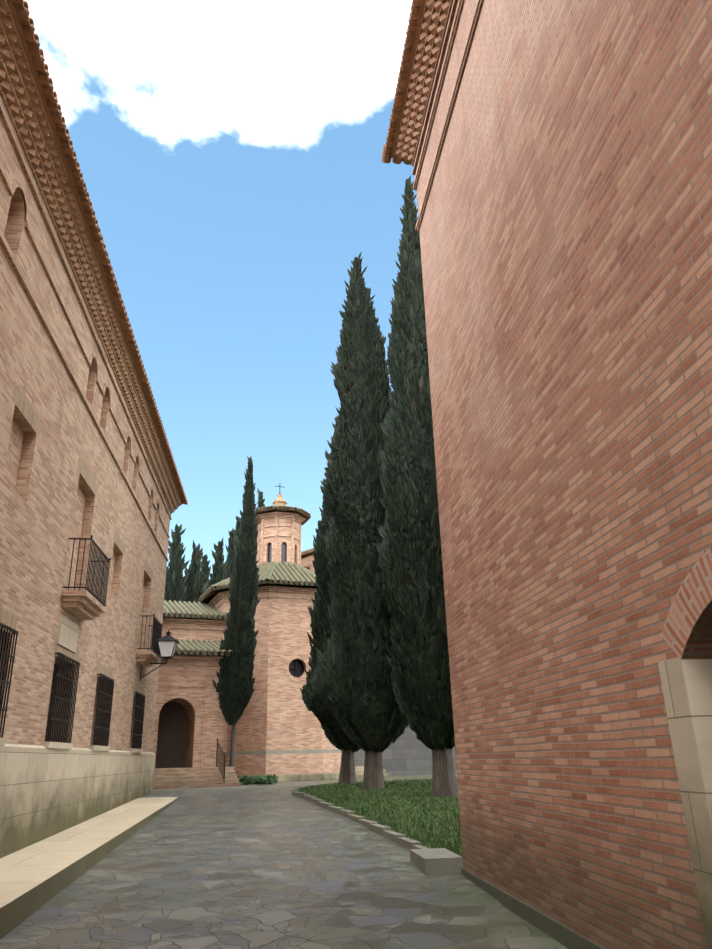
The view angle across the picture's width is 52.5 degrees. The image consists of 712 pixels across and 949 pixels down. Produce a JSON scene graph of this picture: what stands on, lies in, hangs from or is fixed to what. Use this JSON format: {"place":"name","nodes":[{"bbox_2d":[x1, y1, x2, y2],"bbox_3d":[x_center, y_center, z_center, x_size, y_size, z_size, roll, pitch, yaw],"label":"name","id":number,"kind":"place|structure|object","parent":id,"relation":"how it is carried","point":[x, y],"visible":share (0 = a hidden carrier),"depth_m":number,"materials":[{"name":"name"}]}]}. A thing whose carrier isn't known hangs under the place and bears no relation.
{"place":"outdoors","nodes":[
{"label":"outdoors","id":0,"kind":"place"},
{"bbox_2d":[0,738,154,858],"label":"building plinth","id":1,"kind":"structure","parent":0,"point":[48,789],"depth_m":13.45,"materials":[{"name":"beige stone"}]},
{"bbox_2d":[0,797,178,938],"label":"footway","id":2,"kind":"structure","parent":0,"point":[35,877],"depth_m":10.71,"materials":[{"name":"stone"}]},
{"bbox_2d":[153,665,221,768],"bbox_3d":[-7.581,10.830,29.409,3.500,5.550,3.200,7,-23,-20],"label":"chapel porch","id":3,"kind":"object","parent":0,"point":[184,675],"visible":0.44,"depth_m":28.86,"materials":[{"name":"brown brick"}]},
{"bbox_2d":[153,639,240,788],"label":"entrance trim","id":4,"kind":"structure","parent":3,"relation":"attached to","point":[175,778],"depth_m":28.91,"materials":[{"name":"beige stone"}]},
{"bbox_2d":[216,738,225,782],"bbox_3d":[-5.170,10.906,27.573,0.058,1.586,1.628,7,-23,-20],"label":"stair railing","id":5,"kind":"object","parent":4,"relation":"on","point":[222,752],"visible":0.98,"depth_m":27.48,"materials":[{"name":"black metal"}]},
{"bbox_2d":[24,0,417,578],"label":"sky","id":6,"kind":"structure","parent":0,"point":[229,152],"materials":[{"name":"blue"}]},
{"bbox_2d":[213,597,337,751],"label":"brick wall","id":7,"kind":"structure","parent":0,"point":[277,715],"depth_m":32.02,"materials":[{"name":"brick"}]},
{"bbox_2d":[258,518,298,586],"bbox_3d":[-3.987,4.132,37.298,2.000,3.261,2.000,7,-23,-20],"label":"chapel lantern","id":8,"kind":"object","parent":7,"relation":"on","point":[284,548],"visible":0.54,"depth_m":36.70,"materials":[{"name":"brick"}]},
{"bbox_2d":[254,486,310,564],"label":"tower trim","id":9,"kind":"structure","parent":8,"relation":"attached to","point":[277,509],"depth_m":37.03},
{"bbox_2d":[0,774,567,948],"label":"lane paving","id":10,"kind":"structure","parent":0,"point":[278,865],"depth_m":9.16,"materials":[{"name":"grey stone"}]},
{"bbox_2d":[209,538,226,585],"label":"cypress tree","id":11,"kind":"object","parent":10,"relation":"on","point":[218,574],"visible":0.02,"depth_m":56.20,"materials":[{"name":"green plant"}]},
{"bbox_2d":[223,529,236,577],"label":"cypress tree","id":12,"kind":"object","parent":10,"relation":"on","point":[230,548],"visible":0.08,"depth_m":60.73,"materials":[{"name":"green plant"}]},
{"bbox_2d":[212,456,259,769],"bbox_3d":[-5.039,5.728,30.622,1.925,14.312,1.749,1,-22,-6],"label":"slender cypress tree","id":13,"kind":"object","parent":10,"relation":"on","point":[235,689],"visible":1,"depth_m":30.08,"materials":[{"name":"green plant"}]},
{"bbox_2d":[237,774,277,784],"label":"ground plants","id":14,"kind":"object","parent":10,"relation":"on","point":[244,779],"visible":0.52,"depth_m":27.77,"materials":[{"name":"green plant"}]},
{"bbox_2d":[255,489,265,558],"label":"cypress tree","id":15,"kind":"object","parent":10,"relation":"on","point":[260,502],"visible":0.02,"depth_m":64.89,"materials":[{"name":"green plant"}]},
{"bbox_2d":[292,781,430,849],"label":"lawn kerb","id":16,"kind":"structure","parent":10,"relation":"on","point":[393,836],"depth_m":14.88,"materials":[{"name":"stone"}]},
{"bbox_2d":[410,848,462,875],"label":"stone block","id":17,"kind":"structure","parent":10,"relation":"on","point":[435,861],"depth_m":10.16,"materials":[{"name":"grey stone"}]},
{"bbox_2d":[298,777,462,856],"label":"lawn","id":18,"kind":"structure","parent":0,"point":[418,798],"depth_m":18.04,"materials":[{"name":"green plant"}]},
{"bbox_2d":[300,417,360,784],"bbox_3d":[-0.263,4.249,26.918,3.519,14.066,3.408,1,-22,-6],"label":"cypress tree","id":19,"kind":"object","parent":18,"relation":"on","point":[337,736],"visible":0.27,"depth_m":25.36,"materials":[{"name":"green plant"}]},
{"bbox_2d":[310,251,408,789],"bbox_3d":[0.338,0.435,25.765,3.714,20.511,3.842,-14,-25,28],"label":"cypress tree","id":20,"kind":"object","parent":18,"relation":"on","point":[351,683],"visible":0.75,"depth_m":23.65,"materials":[{"name":"green plant"}]},
{"bbox_2d":[376,175,457,796],"bbox_3d":[2.078,-1.184,23.331,3.156,21.917,3.177,1,-22,-6],"label":"cypress tree","id":21,"kind":"object","parent":18,"relation":"on","point":[409,550],"visible":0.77,"depth_m":20.99,"materials":[{"name":"green plant"}]},
{"bbox_2d":[310,559,456,777],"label":"background wall","id":22,"kind":"structure","parent":0,"point":[407,752],"depth_m":35.81,"materials":[{"name":"grey concrete"}]},
{"bbox_2d":[415,0,711,948],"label":"building walls","id":23,"kind":"structure","parent":0,"point":[565,230],"depth_m":6.62,"materials":[{"name":"red brick"}]},
{"bbox_2d":[661,546,711,658],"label":"building arch bricks","id":24,"kind":"object","parent":23,"relation":"attached to","point":[692,599],"visible":1,"depth_m":4.76,"materials":[{"name":"red brick"}]},
{"label":"ground","id":25,"kind":"structure","parent":0,"visible":0},
{"bbox_2d":[0,116,169,751],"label":"building walls","id":26,"kind":"structure","parent":25,"relation":"on","point":[51,503],"depth_m":13.36,"materials":[{"name":"beige brick"}]},
{"bbox_2d":[0,535,162,748],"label":"building ironwork","id":27,"kind":"object","parent":26,"relation":"on","point":[156,634],"visible":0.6,"depth_m":14.29,"materials":[{"name":"black metal"}]},
{"bbox_2d":[0,0,187,694],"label":"building trim","id":28,"kind":"structure","parent":26,"relation":"attached to","point":[33,120],"depth_m":13.21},
{"bbox_2d":[61,590,160,666],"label":"building balcony slabs","id":29,"kind":"structure","parent":26,"relation":"attached to","point":[83,604],"depth_m":14.37,"materials":[{"name":"beige stone"}]},
{"bbox_2d":[140,630,179,680],"bbox_3d":[-6.024,5.558,22.178,1.097,1.530,0.680,1,-22,-6],"label":"wall lantern","id":30,"kind":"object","parent":26,"relation":"attached to","point":[168,643],"depth_m":22.08,"materials":[{"name":"black metal"}]},
{"bbox_2d":[164,523,189,602],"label":"cypress tree","id":31,"kind":"object","parent":25,"relation":"on","point":[175,589],"visible":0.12,"depth_m":51.56,"materials":[{"name":"green plant"}]},
{"bbox_2d":[182,540,207,603],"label":"cypress tree","id":32,"kind":"object","parent":25,"relation":"on","point":[195,589],"visible":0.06,"depth_m":54.48,"materials":[{"name":"green plant"}]},
{"bbox_2d":[162,600,227,766],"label":"chapel link wing","id":33,"kind":"structure","parent":25,"relation":"on","point":[189,620],"depth_m":32.93,"materials":[{"name":"beige brick"}]},
{"bbox_2d":[200,554,210,591],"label":"cypress tree","id":34,"kind":"object","parent":25,"relation":"on","point":[205,567],"visible":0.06,"depth_m":66.19,"materials":[{"name":"green plant"}]},
{"bbox_2d":[232,516,241,551],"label":"cypress tree","id":35,"kind":"object","parent":25,"relation":"on","point":[238,522],"visible":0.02,"depth_m":72.16,"materials":[{"name":"green plant"}]},
{"bbox_2d":[199,561,341,781],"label":"building trim","id":36,"kind":"structure","parent":25,"relation":"on","point":[301,765],"depth_m":32.29,"materials":[{"name":"beige stone"}]},
{"bbox_2d":[301,548,313,569],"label":"building","id":37,"kind":"structure","parent":25,"relation":"on","point":[307,557],"depth_m":41.15,"materials":[{"name":"beige brick"}]},
{"bbox_2d":[381,0,711,948],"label":"building trim","id":38,"kind":"structure","parent":25,"relation":"on","point":[687,688],"depth_m":7.54,"materials":[{"name":"beige stone"}]}
]}

